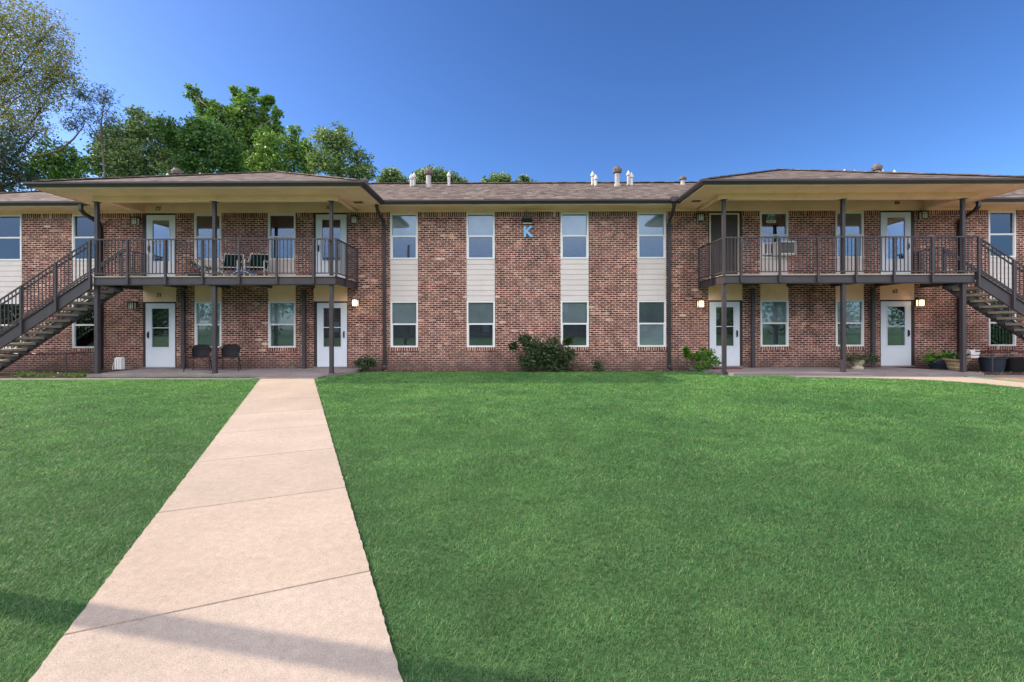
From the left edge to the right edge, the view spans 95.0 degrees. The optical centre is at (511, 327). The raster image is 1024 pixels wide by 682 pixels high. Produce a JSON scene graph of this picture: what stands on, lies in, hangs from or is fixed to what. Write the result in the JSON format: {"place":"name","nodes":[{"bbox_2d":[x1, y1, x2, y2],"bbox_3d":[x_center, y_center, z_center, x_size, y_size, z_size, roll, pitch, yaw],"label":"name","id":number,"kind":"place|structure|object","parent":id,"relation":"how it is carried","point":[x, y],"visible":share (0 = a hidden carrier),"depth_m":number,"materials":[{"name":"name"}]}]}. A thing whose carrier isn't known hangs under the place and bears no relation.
{"place":"outdoors","nodes":[
{"label":"outdoors","id":0,"kind":"place"},
{"bbox_2d":[0,378,253,379],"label":"path","id":1,"kind":"structure","parent":0,"point":[116,378],"depth_m":12.66,"materials":[{"name":"concrete"}]},
{"bbox_2d":[188,271,204,275],"bbox_3d":[-9.523,-1.572,14.150,0.360,0.200,0.240,0,0,0],"label":"planter box","id":2,"kind":"object","parent":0,"point":[194,274],"visible":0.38,"depth_m":14.03,"materials":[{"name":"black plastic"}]},
{"bbox_2d":[188,260,200,272],"bbox_3d":[-9.565,-1.831,14.153,0.406,0.385,0.301,0,0,0],"label":"flowering plant","id":3,"kind":"object","parent":2,"relation":"on","point":[199,268],"visible":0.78,"depth_m":14.13,"materials":[{"name":"green plant"}]},
{"bbox_2d":[28,379,402,681],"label":"path","id":4,"kind":"structure","parent":0,"point":[241,561],"depth_m":2.51,"materials":[{"name":"concrete"}]},
{"bbox_2d":[87,368,363,376],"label":"porch floor","id":5,"kind":"structure","parent":0,"point":[187,372],"depth_m":13.65,"materials":[{"name":"concrete"}]},
{"bbox_2d":[112,357,124,370],"bbox_3d":[-12.067,1.119,14.383,0.328,0.400,0.160,0,0,0],"label":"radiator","id":6,"kind":"object","parent":5,"relation":"on","point":[119,363],"visible":1,"depth_m":14.33,"materials":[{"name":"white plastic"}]},
{"bbox_2d":[183,344,211,371],"bbox_3d":[-9.511,0.923,14.291,0.684,0.786,0.625,0,0,-20],"label":"patio chair","id":7,"kind":"object","parent":5,"relation":"on","point":[201,350],"visible":0.98,"depth_m":14.48,"materials":[{"name":"black wicker"}]},
{"bbox_2d":[218,344,240,370],"bbox_3d":[-8.611,0.921,14.286,0.684,0.786,0.625,0,0,-17],"label":"patio chair","id":8,"kind":"object","parent":5,"relation":"on","point":[230,350],"visible":0.88,"depth_m":14.50,"materials":[{"name":"black"}]},
{"bbox_2d":[254,375,325,378],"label":"path","id":9,"kind":"structure","parent":0,"point":[291,377],"depth_m":12.63,"materials":[{"name":"concrete"}]},
{"bbox_2d":[0,370,1023,681],"bbox_3d":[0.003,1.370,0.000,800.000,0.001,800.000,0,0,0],"label":"ground","id":10,"kind":"structure","parent":0,"point":[584,582],"depth_m":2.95,"materials":[{"name":"green plant"}]},
{"bbox_2d":[0,123,44,191],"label":"tree","id":11,"kind":"object","parent":10,"relation":"on","point":[7,169],"visible":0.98,"depth_m":30.17,"materials":[{"name":"green plant"}]},
{"bbox_2d":[0,0,95,171],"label":"tree","id":12,"kind":"object","parent":10,"relation":"on","point":[56,68],"visible":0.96,"depth_m":32.06,"materials":[{"name":"green plant"}]},
{"bbox_2d":[0,371,114,377],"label":"flower bed","id":13,"kind":"object","parent":10,"relation":"on","point":[6,374],"visible":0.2,"depth_m":14.19,"materials":[{"name":"soil"}]},
{"bbox_2d":[9,369,41,377],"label":"weeds","id":14,"kind":"object","parent":13,"relation":"on","point":[23,375],"visible":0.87,"depth_m":13.26,"materials":[{"name":"green plant"}]},
{"bbox_2d":[0,352,93,373],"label":"guard rail","id":15,"kind":"object","parent":13,"relation":"on","point":[45,354],"visible":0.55,"depth_m":13.68,"materials":[{"name":"brown metal"}]},
{"bbox_2d":[31,371,72,377],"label":"weeds","id":16,"kind":"object","parent":13,"relation":"on","point":[46,375],"visible":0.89,"depth_m":13.24,"materials":[{"name":"green plant"}]},
{"bbox_2d":[62,371,89,377],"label":"weeds","id":17,"kind":"object","parent":13,"relation":"on","point":[75,375],"visible":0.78,"depth_m":13.23,"materials":[{"name":"green plant"}]},
{"bbox_2d":[13,133,102,190],"bbox_3d":[-32.040,-5.954,33.461,5.610,14.812,4.045,0,0,0],"label":"tree","id":18,"kind":"object","parent":10,"relation":"on","point":[58,165],"visible":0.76,"depth_m":32.72,"materials":[{"name":"green plant"}]},
{"bbox_2d":[0,239,122,370],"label":"staircase","id":19,"kind":"structure","parent":10,"relation":"on","point":[58,303],"depth_m":13.28,"materials":[{"name":"brown metal"}]},
{"bbox_2d":[21,82,137,176],"bbox_3d":[-27.788,-7.096,30.223,6.989,17.068,3.498,0,0,0],"label":"tree","id":20,"kind":"object","parent":10,"relation":"on","point":[102,101],"visible":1,"depth_m":29.91,"materials":[{"name":"green plant"}]},
{"bbox_2d":[79,104,196,176],"bbox_3d":[-26.244,-7.275,34.471,9.564,17.421,5.168,0,0,0],"label":"tree","id":21,"kind":"object","parent":10,"relation":"on","point":[131,159],"visible":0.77,"depth_m":33.41,"materials":[{"name":"green plant"}]},
{"bbox_2d":[147,110,250,173],"bbox_3d":[-21.213,-6.580,32.235,6.656,16.014,3.946,0,0,0],"label":"tree","id":22,"kind":"object","parent":10,"relation":"on","point":[201,145],"visible":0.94,"depth_m":31.51,"materials":[{"name":"green plant"}]},
{"bbox_2d":[182,82,287,171],"bbox_3d":[-21.589,-8.976,37.149,7.846,20.797,3.373,0,0,0],"label":"tree","id":23,"kind":"object","parent":10,"relation":"on","point":[246,117],"visible":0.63,"depth_m":36.71,"materials":[{"name":"green plant"}]},
{"bbox_2d":[239,123,319,173],"bbox_3d":[-16.833,-6.694,33.977,5.706,16.219,3.638,0,0,0],"label":"tree","id":24,"kind":"object","parent":10,"relation":"on","point":[269,156],"visible":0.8,"depth_m":33.62,"materials":[{"name":"green plant"}]},
{"bbox_2d":[304,121,379,182],"bbox_3d":[-11.290,-6.265,31.064,4.991,15.329,3.114,0,0,0],"label":"tree","id":25,"kind":"object","parent":10,"relation":"on","point":[336,144],"visible":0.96,"depth_m":30.71,"materials":[{"name":"green plant"}]},
{"bbox_2d":[375,164,468,182],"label":"tree","id":26,"kind":"object","parent":10,"relation":"on","point":[391,175],"visible":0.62,"depth_m":43.39,"materials":[{"name":"green plant"}]},
{"bbox_2d":[480,171,514,181],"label":"tree","id":27,"kind":"object","parent":10,"relation":"on","point":[499,177],"visible":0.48,"depth_m":43.41,"materials":[{"name":"green plant"}]},
{"bbox_2d":[0,164,1023,373],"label":"apartment building","id":28,"kind":"structure","parent":10,"relation":"on","point":[617,274],"depth_m":14.98,"materials":[{"name":"brick"}]},
{"bbox_2d":[0,215,21,260],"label":"window","id":29,"kind":"structure","parent":28,"relation":"in","point":[10,225],"depth_m":15.12,"materials":[{"name":"white glass"}]},
{"bbox_2d":[2,302,20,347],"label":"window","id":30,"kind":"structure","parent":28,"relation":"in","point":[6,304],"depth_m":15.14,"materials":[{"name":"white glass"}]},
{"bbox_2d":[72,214,93,259],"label":"window","id":31,"kind":"structure","parent":28,"relation":"in","point":[82,227],"depth_m":15.11,"materials":[{"name":"white glass"}]},
{"bbox_2d":[72,305,93,347],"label":"window","id":32,"kind":"structure","parent":28,"relation":"in","point":[83,328],"depth_m":15.11,"materials":[{"name":"white plastic"}]},
{"bbox_2d":[127,301,137,308],"bbox_3d":[-12.115,-0.700,14.974,0.230,0.260,0.171,0,0,0],"label":"wall lamp","id":33,"kind":"object","parent":28,"relation":"attached to","point":[131,304],"visible":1,"depth_m":14.92,"materials":[{"name":"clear glass"}]},
{"bbox_2d":[130,216,140,224],"bbox_3d":[-12.013,-3.389,14.974,0.230,0.260,0.171,0,0,0],"label":"wall lamp","id":34,"kind":"object","parent":28,"relation":"attached to","point":[134,220],"visible":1,"depth_m":14.91,"materials":[{"name":"beige glass"}]},
{"bbox_2d":[146,303,174,366],"bbox_3d":[-11.269,0.253,15.072,0.944,2.040,0.204,0,0,0],"label":"door","id":35,"kind":"structure","parent":28,"relation":"in","point":[160,317],"depth_m":15.04,"materials":[{"name":"white paint"}]},
{"bbox_2d":[146,215,175,275],"bbox_3d":[-11.251,-2.540,15.072,0.925,2.115,0.204,0,0,0],"label":"door","id":36,"kind":"structure","parent":28,"relation":"in","point":[157,226],"depth_m":15.04,"materials":[{"name":"white paint"}]},
{"bbox_2d":[194,214,220,259],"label":"window","id":37,"kind":"structure","parent":28,"relation":"in","point":[202,222],"depth_m":15.09,"materials":[{"name":"glass"}]},
{"bbox_2d":[194,302,221,347],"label":"window","id":38,"kind":"structure","parent":28,"relation":"in","point":[202,310],"depth_m":15.09,"materials":[{"name":"white plastic"}]},
{"bbox_2d":[207,270,230,275],"bbox_3d":[-8.769,-1.590,14.096,0.511,0.274,0.424,0,0,0],"label":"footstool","id":39,"kind":"object","parent":28,"relation":"on","point":[210,271],"visible":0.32,"depth_m":13.92,"materials":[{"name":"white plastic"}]},
{"bbox_2d":[217,253,243,275],"bbox_3d":[-8.570,-1.874,14.300,0.578,0.851,0.645,0,0,-14],"label":"lounge chair","id":40,"kind":"object","parent":28,"relation":"on","point":[229,262],"visible":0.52,"depth_m":14.49,"materials":[{"name":"white plastic"}]},
{"bbox_2d":[231,269,257,275],"bbox_3d":[-8.024,-1.592,14.092,0.572,0.274,0.424,0,0,0],"label":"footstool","id":41,"kind":"object","parent":28,"relation":"on","point":[244,270],"visible":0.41,"depth_m":13.91,"materials":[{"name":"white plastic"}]},
{"bbox_2d":[244,253,269,275],"bbox_3d":[-7.762,-1.876,14.295,0.578,0.851,0.645,0,0,-14],"label":"lounge chair","id":42,"kind":"object","parent":28,"relation":"on","point":[259,262],"visible":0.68,"depth_m":14.50,"materials":[{"name":"white plastic"}]},
{"bbox_2d":[268,214,295,259],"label":"window","id":43,"kind":"structure","parent":28,"relation":"in","point":[279,225],"depth_m":15.08,"materials":[{"name":"glass"}]},
{"bbox_2d":[268,301,295,347],"bbox_3d":[-7.368,-0.089,15.077,0.880,1.475,0.113,0,0,0],"label":"window","id":44,"kind":"structure","parent":28,"relation":"in","point":[281,315],"depth_m":15.08,"materials":[{"name":"white plastic"}]},
{"bbox_2d":[316,214,346,277],"bbox_3d":[-5.783,-2.553,15.044,0.979,2.115,0.204,0,0,0],"label":"door","id":45,"kind":"structure","parent":28,"relation":"in","point":[322,220],"depth_m":15.01,"materials":[{"name":"white paint"}]},
{"bbox_2d":[317,303,346,366],"bbox_3d":[-5.757,0.239,15.044,0.953,2.040,0.204,0,0,0],"label":"door","id":46,"kind":"structure","parent":28,"relation":"in","point":[340,309],"depth_m":15.01,"materials":[{"name":"white paint"}]},
{"bbox_2d":[350,215,358,223],"bbox_3d":[-5.009,-3.420,14.937,0.230,0.260,0.171,0,0,0],"label":"wall lamp","id":47,"kind":"object","parent":28,"relation":"attached to","point":[354,219],"visible":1,"depth_m":14.88,"materials":[{"name":"beige glass"}]},
{"bbox_2d":[351,298,359,306],"bbox_3d":[-4.982,-0.785,14.937,0.230,0.260,0.171,0,0,0],"label":"wall lamp","id":48,"kind":"object","parent":28,"relation":"attached to","point":[354,302],"visible":1,"depth_m":14.87,"materials":[{"name":"white glass"}]},
{"bbox_2d":[390,213,417,258],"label":"window","id":49,"kind":"structure","parent":28,"relation":"in","point":[403,226],"depth_m":15.06,"materials":[{"name":"glass"}]},
{"bbox_2d":[390,301,417,346],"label":"window","id":50,"kind":"structure","parent":28,"relation":"in","point":[403,314],"depth_m":15.06,"materials":[{"name":"white plastic"}]},
{"bbox_2d":[466,213,494,258],"bbox_3d":[-1.003,-2.918,15.044,0.901,1.470,0.113,0,0,0],"label":"window","id":51,"kind":"structure","parent":28,"relation":"in","point":[480,227],"depth_m":15.05,"materials":[{"name":"glass"}]},
{"bbox_2d":[467,301,494,346],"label":"window","id":52,"kind":"structure","parent":28,"relation":"in","point":[480,314],"depth_m":15.05,"materials":[{"name":"white plastic"}]},
{"bbox_2d":[522,210,531,223],"bbox_3d":[0.479,-3.517,14.901,0.330,0.448,0.186,0,0,0],"label":"floodlight","id":53,"kind":"object","parent":28,"relation":"attached to","point":[526,219],"visible":1,"depth_m":14.84,"materials":[{"name":"black plastic"}]},
{"bbox_2d":[524,226,532,236],"bbox_3d":[0.532,-3.054,14.967,0.322,0.346,0.040,0,0,0],"label":"letter sign","id":54,"kind":"object","parent":28,"relation":"attached to","point":[527,230],"visible":1,"depth_m":14.95,"materials":[{"name":"blue metal"}]},
{"bbox_2d":[560,213,588,258],"bbox_3d":[1.997,-2.925,15.028,0.892,1.470,0.113,0,0,0],"label":"window","id":55,"kind":"structure","parent":28,"relation":"in","point":[574,234],"depth_m":15.03,"materials":[{"name":"glass"}]},
{"bbox_2d":[561,301,588,346],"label":"window","id":56,"kind":"structure","parent":28,"relation":"in","point":[574,314],"depth_m":15.03,"materials":[{"name":"white plastic"}]},
{"bbox_2d":[637,212,665,258],"bbox_3d":[4.452,-2.931,15.015,0.911,1.470,0.113,0,0,0],"label":"window","id":57,"kind":"structure","parent":28,"relation":"in","point":[651,241],"depth_m":15.02,"materials":[{"name":"glass"}]},
{"bbox_2d":[637,300,665,346],"bbox_3d":[4.459,-0.118,15.015,0.911,1.475,0.113,0,0,0],"label":"window","id":58,"kind":"structure","parent":28,"relation":"in","point":[651,315],"depth_m":15.05,"materials":[{"name":"grey glass"}]},
{"bbox_2d":[696,299,704,307],"bbox_3d":[5.979,-0.751,14.879,0.230,0.260,0.171,0,0,0],"label":"wall lamp","id":59,"kind":"object","parent":28,"relation":"attached to","point":[700,303],"visible":1,"depth_m":14.81,"materials":[{"name":"white glass"}]},
{"bbox_2d":[696,213,704,220],"bbox_3d":[5.973,-3.481,14.879,0.230,0.260,0.171,0,0,0],"label":"wall lamp","id":60,"kind":"object","parent":28,"relation":"attached to","point":[700,216],"visible":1,"depth_m":14.82,"materials":[{"name":"beige glass"}]},
{"bbox_2d":[711,215,736,276],"bbox_3d":[6.769,-2.562,14.983,0.860,2.070,0.103,0,0,0],"label":"door","id":61,"kind":"structure","parent":28,"relation":"in","point":[716,220],"depth_m":14.99,"materials":[{"name":"brown paint"}]},
{"bbox_2d":[709,302,739,365],"bbox_3d":[6.774,0.208,14.978,0.953,2.040,0.204,0,0,0],"label":"door","id":62,"kind":"structure","parent":28,"relation":"in","point":[733,308],"depth_m":14.95,"materials":[{"name":"white paint"}]},
{"bbox_2d":[760,212,788,257],"bbox_3d":[8.355,-2.940,14.995,0.895,1.470,0.113,0,0,0],"label":"window","id":63,"kind":"structure","parent":28,"relation":"in","point":[780,228],"depth_m":15.04,"materials":[{"name":"glass"}]},
{"bbox_2d":[766,214,775,222],"bbox_3d":[8.283,-3.516,14.997,0.310,0.355,0.022,0,0,0],"label":"window sign","id":64,"kind":"object","parent":63,"relation":"attached to","point":[770,218],"visible":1,"depth_m":15.00,"materials":[{"name":"green paint"}]},
{"bbox_2d":[760,300,788,346],"bbox_3d":[8.362,-0.128,14.995,0.895,1.475,0.113,0,0,0],"label":"window","id":65,"kind":"structure","parent":28,"relation":"in","point":[774,331],"depth_m":15.00,"materials":[{"name":"white plastic"}]},
{"bbox_2d":[762,241,794,255],"bbox_3d":[8.423,-2.489,14.850,0.921,0.436,0.412,0,0,0],"label":"air conditioner","id":66,"kind":"object","parent":28,"relation":"attached to","point":[785,248],"visible":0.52,"depth_m":14.70,"materials":[{"name":"white plastic"}]},
{"bbox_2d":[835,212,863,257],"bbox_3d":[10.747,-2.946,14.982,0.891,1.470,0.113,0,0,0],"label":"window","id":67,"kind":"structure","parent":28,"relation":"in","point":[854,221],"depth_m":14.99,"materials":[{"name":"glass"}]},
{"bbox_2d":[836,300,863,345],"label":"window","id":68,"kind":"structure","parent":28,"relation":"in","point":[854,328],"depth_m":14.98,"materials":[{"name":"glass"}]},
{"bbox_2d":[880,212,910,273],"bbox_3d":[12.201,-2.597,14.949,0.946,2.115,0.204,0,0,0],"label":"door","id":69,"kind":"structure","parent":28,"relation":"in","point":[891,223],"depth_m":14.92,"materials":[{"name":"white paint"}]},
{"bbox_2d":[880,301,910,365],"bbox_3d":[12.204,0.195,14.949,0.953,2.040,0.204,0,0,0],"label":"door","id":70,"kind":"structure","parent":28,"relation":"in","point":[895,316],"depth_m":14.92,"materials":[{"name":"white paint"}]},
{"bbox_2d":[915,298,925,306],"bbox_3d":[12.909,-0.782,14.843,0.230,0.260,0.171,0,0,0],"label":"wall lamp","id":71,"kind":"object","parent":28,"relation":"attached to","point":[919,302],"visible":1,"depth_m":14.79,"materials":[{"name":"white glass"}]},
{"bbox_2d":[918,210,928,218],"bbox_3d":[13.010,-3.545,14.842,0.230,0.260,0.171,0,0,0],"label":"wall lamp","id":72,"kind":"object","parent":28,"relation":"attached to","point":[923,214],"visible":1,"depth_m":14.78,"materials":[{"name":"beige glass"}]},
{"bbox_2d":[988,211,1015,256],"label":"window","id":73,"kind":"structure","parent":28,"relation":"in","point":[1001,224],"depth_m":14.95,"materials":[{"name":"glass"}]},
{"bbox_2d":[988,302,1015,345],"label":"window","id":74,"kind":"structure","parent":28,"relation":"in","point":[998,335],"depth_m":14.95,"materials":[{"name":"white plastic"}]},
{"bbox_2d":[514,173,537,181],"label":"tree","id":75,"kind":"object","parent":10,"relation":"on","point":[522,178],"visible":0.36,"depth_m":43.19,"materials":[{"name":"green plant"}]},
{"bbox_2d":[368,369,691,371],"bbox_3d":[0.500,1.373,14.638,10.280,0.032,0.720,0,0,0],"label":"flower bed","id":76,"kind":"object","parent":10,"relation":"on","point":[683,370],"visible":0.39,"depth_m":14.54,"materials":[{"name":"soil"}]},
{"bbox_2d":[353,354,377,371],"bbox_3d":[-4.546,1.108,14.521,0.758,0.560,0.601,0,0,0],"label":"plant","id":77,"kind":"object","parent":76,"relation":"on","point":[362,364],"visible":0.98,"depth_m":14.47,"materials":[{"name":"green plant"}]},
{"bbox_2d":[508,332,578,372],"bbox_3d":[0.953,0.795,14.453,2.198,1.324,1.068,0,0,0],"label":"shrub","id":78,"kind":"object","parent":76,"relation":"on","point":[534,358],"visible":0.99,"depth_m":14.31,"materials":[{"name":"green plant"}]},
{"bbox_2d":[563,360,589,371],"bbox_3d":[1.917,1.194,14.471,1.006,0.409,0.778,0,0,41],"label":"dry shrub","id":79,"kind":"object","parent":76,"relation":"on","point":[581,368],"visible":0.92,"depth_m":14.43,"materials":[{"name":"brown plant"}]},
{"bbox_2d":[591,360,605,370],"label":"plant","id":80,"kind":"object","parent":76,"relation":"on","point":[597,365],"visible":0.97,"depth_m":14.53,"materials":[{"name":"green plant"}]},
{"bbox_2d":[681,346,721,371],"bbox_3d":[5.774,0.956,14.277,1.189,0.818,0.781,0,0,22],"label":"shrub","id":81,"kind":"object","parent":10,"relation":"on","point":[708,362],"visible":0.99,"depth_m":14.21,"materials":[{"name":"green plant"}]},
{"bbox_2d":[933,369,1023,374],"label":"flower bed","id":82,"kind":"object","parent":10,"relation":"on","point":[999,373],"visible":0.12,"depth_m":13.78,"materials":[{"name":"soil"}]},
{"bbox_2d":[928,360,947,368],"bbox_3d":[13.155,1.118,14.381,0.740,0.280,0.740,0,0,0],"label":"bowl planter","id":83,"kind":"object","parent":82,"relation":"on","point":[940,364],"visible":0.36,"depth_m":14.20,"materials":[{"name":"blue plastic"}]},
{"bbox_2d":[921,350,955,363],"bbox_3d":[13.091,0.917,14.393,1.073,0.517,0.617,0,0,0],"label":"leafy plant","id":84,"kind":"object","parent":83,"relation":"in","point":[928,358],"visible":0.67,"depth_m":14.34,"materials":[{"name":"green plant"}]},
{"bbox_2d":[942,358,970,369],"bbox_3d":[13.139,1.098,13.881,0.640,0.320,0.640,0,0,0],"label":"clay pot","id":85,"kind":"object","parent":82,"relation":"on","point":[952,364],"visible":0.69,"depth_m":13.77,"materials":[{"name":"beige ceramic"}]},
{"bbox_2d":[945,351,970,359],"bbox_3d":[13.180,0.852,13.872,0.492,0.346,0.498,0,0,16],"label":"leafy plant","id":86,"kind":"object","parent":85,"relation":"in","point":[956,356],"visible":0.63,"depth_m":13.86,"materials":[{"name":"green plant"}]},
{"bbox_2d":[978,356,1008,371],"bbox_3d":[14.448,1.115,14.124,0.680,0.440,0.680,0,0,0],"label":"plastic tub","id":87,"kind":"object","parent":82,"relation":"on","point":[999,364],"visible":0.81,"depth_m":13.95,"materials":[{"name":"plastic"}]},
{"bbox_2d":[975,351,1023,372],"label":"guard rail","id":88,"kind":"object","parent":82,"relation":"on","point":[992,356],"visible":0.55,"depth_m":13.53,"materials":[{"name":"brown metal"}]},
{"bbox_2d":[967,350,979,357],"bbox_3d":[13.762,0.786,14.028,0.296,0.230,0.180,0,0,0],"label":"rail planter","id":89,"kind":"object","parent":88,"relation":"hanging from","point":[973,354],"visible":0.8,"depth_m":13.95,"materials":[{"name":"white plastic"}]},
{"bbox_2d":[998,356,1023,371],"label":"plastic tub","id":90,"kind":"object","parent":82,"relation":"on","point":[1014,364],"visible":0.74,"depth_m":13.93,"materials":[{"name":"black plastic"}]},
{"bbox_2d":[942,236,1023,339],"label":"staircase","id":91,"kind":"structure","parent":10,"relation":"on","point":[1007,296],"depth_m":13.32,"materials":[{"name":"brown metal"}]},
{"bbox_2d":[964,376,1023,381],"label":"garden edging","id":92,"kind":"object","parent":10,"relation":"on","point":[994,379],"visible":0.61,"depth_m":11.85,"materials":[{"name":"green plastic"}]},
{"bbox_2d":[985,377,1023,380],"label":"mulch bed","id":93,"kind":"object","parent":10,"relation":"on","point":[1014,378],"visible":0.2,"depth_m":12.23,"materials":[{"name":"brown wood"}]},
{"bbox_2d":[0,0,1023,191],"label":"sky","id":94,"kind":"structure","parent":0,"point":[543,90],"materials":[{"name":"blue"}]},
{"bbox_2d":[689,367,983,375],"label":"porch floor","id":95,"kind":"structure","parent":0,"point":[765,371],"depth_m":13.45,"materials":[{"name":"concrete"}]},
{"bbox_2d":[711,367,742,368],"bbox_3d":[6.630,1.263,14.566,0.859,0.018,0.440,0,0,0],"label":"door mat","id":96,"kind":"object","parent":95,"relation":"on","point":[727,368],"depth_m":14.37,"materials":[{"name":"brown fabric"}]},
{"bbox_2d":[851,360,864,368],"bbox_3d":[10.529,1.124,14.295,0.380,0.280,0.380,0,0,0],"label":"urn","id":97,"kind":"object","parent":95,"relation":"on","point":[857,365],"visible":0.84,"depth_m":14.18,"materials":[{"name":"stone"}]},
{"bbox_2d":[838,348,880,367],"bbox_3d":[10.612,0.918,14.295,1.224,0.618,0.828,0,0,0],"label":"bushy plant","id":98,"kind":"object","parent":97,"relation":"in","point":[864,357],"visible":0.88,"depth_m":14.24,"materials":[{"name":"green plant"}]},
{"bbox_2d":[792,375,1023,377],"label":"path","id":99,"kind":"structure","parent":0,"point":[805,376],"depth_m":12.87,"materials":[{"name":"concrete"}]},
{"bbox_2d":[836,377,1023,387],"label":"path","id":100,"kind":"structure","parent":0,"point":[986,381],"depth_m":11.89,"materials":[{"name":"concrete"}]}
]}

